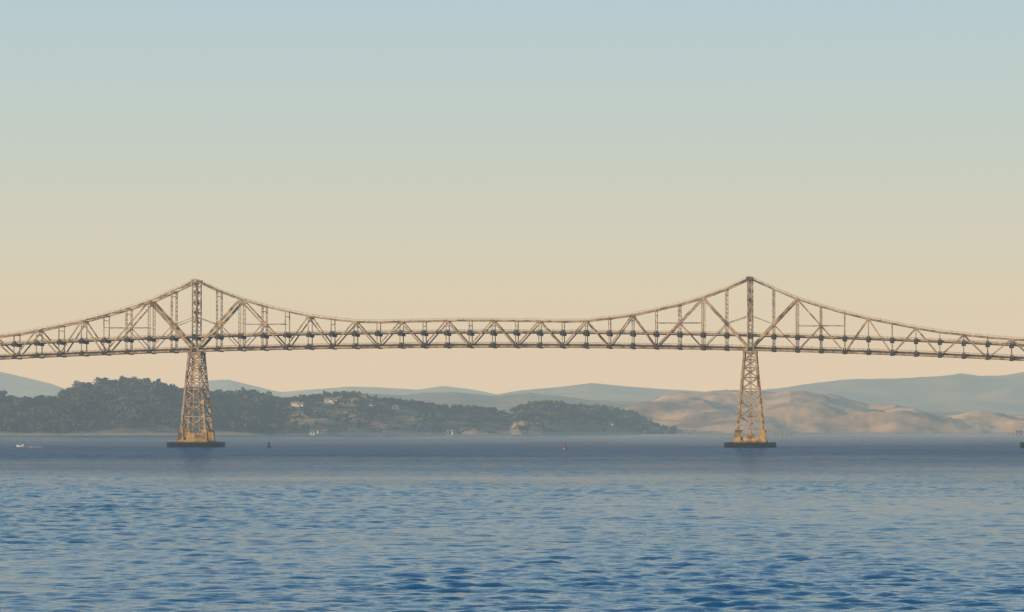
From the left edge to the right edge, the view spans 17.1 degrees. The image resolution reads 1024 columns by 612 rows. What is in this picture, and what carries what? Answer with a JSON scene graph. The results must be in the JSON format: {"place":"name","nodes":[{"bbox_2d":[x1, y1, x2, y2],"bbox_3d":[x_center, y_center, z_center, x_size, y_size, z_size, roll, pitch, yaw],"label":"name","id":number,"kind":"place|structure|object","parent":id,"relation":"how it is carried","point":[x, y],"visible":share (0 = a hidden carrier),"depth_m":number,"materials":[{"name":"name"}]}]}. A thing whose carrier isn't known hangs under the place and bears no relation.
{"place":"outdoors","nodes":[
{"label":"outdoors","id":0,"kind":"place"},
{"bbox_2d":[0,372,497,397],"bbox_3d":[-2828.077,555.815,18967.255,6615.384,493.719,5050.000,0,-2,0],"label":"distant hills","id":1,"kind":"structure","parent":0,"point":[16,385],"depth_m":18579.15,"materials":[{"name":"grey"}]},
{"bbox_2d":[0,389,682,435],"bbox_3d":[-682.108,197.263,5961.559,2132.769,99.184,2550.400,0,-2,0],"label":"headland","id":2,"kind":"structure","parent":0,"point":[404,415],"depth_m":5463.34,"materials":[{"name":"green plant"}]},
{"bbox_2d":[0,375,642,420],"bbox_3d":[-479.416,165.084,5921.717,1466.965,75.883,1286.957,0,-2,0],"label":"ridge tree line","id":3,"kind":"object","parent":2,"relation":"on","point":[104,381],"visible":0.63,"depth_m":5566.58,"materials":[{"name":"green plant"}]},
{"bbox_2d":[0,379,676,434],"bbox_3d":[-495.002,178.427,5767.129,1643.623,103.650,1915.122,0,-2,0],"label":"hillside forest","id":4,"kind":"object","parent":2,"relation":"on","point":[138,410],"visible":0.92,"depth_m":5355.05,"materials":[{"name":"green plant"}]},
{"bbox_2d":[0,433,1023,611],"bbox_3d":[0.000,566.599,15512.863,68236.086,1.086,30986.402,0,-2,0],"label":"water","id":5,"kind":"structure","parent":0,"point":[834,522],"depth_m":410.65,"materials":[{"name":"blue liquid"}]},
{"bbox_2d":[0,276,1023,447],"bbox_3d":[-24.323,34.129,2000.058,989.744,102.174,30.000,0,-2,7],"label":"cantilever bridge","id":6,"kind":"structure","parent":5,"relation":"in","point":[205,437],"depth_m":1998.44,"materials":[{"name":"metal"}]},
{"bbox_2d":[683,430,723,433],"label":"wharf","id":7,"kind":"structure","parent":5,"relation":"in","point":[687,431],"depth_m":6090.78,"materials":[{"name":"grey"}]},
{"bbox_2d":[773,432,792,435],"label":"wharf","id":8,"kind":"structure","parent":5,"relation":"in","point":[782,433],"depth_m":4691.80,"materials":[{"name":"grey"}]},
{"bbox_2d":[1008,430,1023,435],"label":"wharf","id":9,"kind":"structure","parent":5,"relation":"in","point":[1017,432],"depth_m":4893.61,"materials":[{"name":"grey"}]},
{"bbox_2d":[0,0,1023,393],"label":"sky","id":10,"kind":"structure","parent":0,"point":[360,160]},
{"bbox_2d":[283,392,1011,415],"bbox_3d":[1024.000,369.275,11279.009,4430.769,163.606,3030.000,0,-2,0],"label":"distant hills","id":11,"kind":"structure","parent":0,"point":[503,402],"depth_m":10860.92,"materials":[{"name":"grey"}]},
{"bbox_2d":[494,372,1023,414],"bbox_3d":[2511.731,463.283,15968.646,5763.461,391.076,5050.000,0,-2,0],"label":"distant hills","id":12,"kind":"structure","parent":0,"point":[972,393],"depth_m":14899.83,"materials":[{"name":"grey"}]},
{"bbox_2d":[620,390,1023,432],"bbox_3d":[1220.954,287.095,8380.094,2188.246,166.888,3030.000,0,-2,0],"label":"golden grass hill","id":13,"kind":"structure","parent":0,"point":[783,411],"depth_m":7368.31,"materials":[{"name":"brown plant"}]}
]}

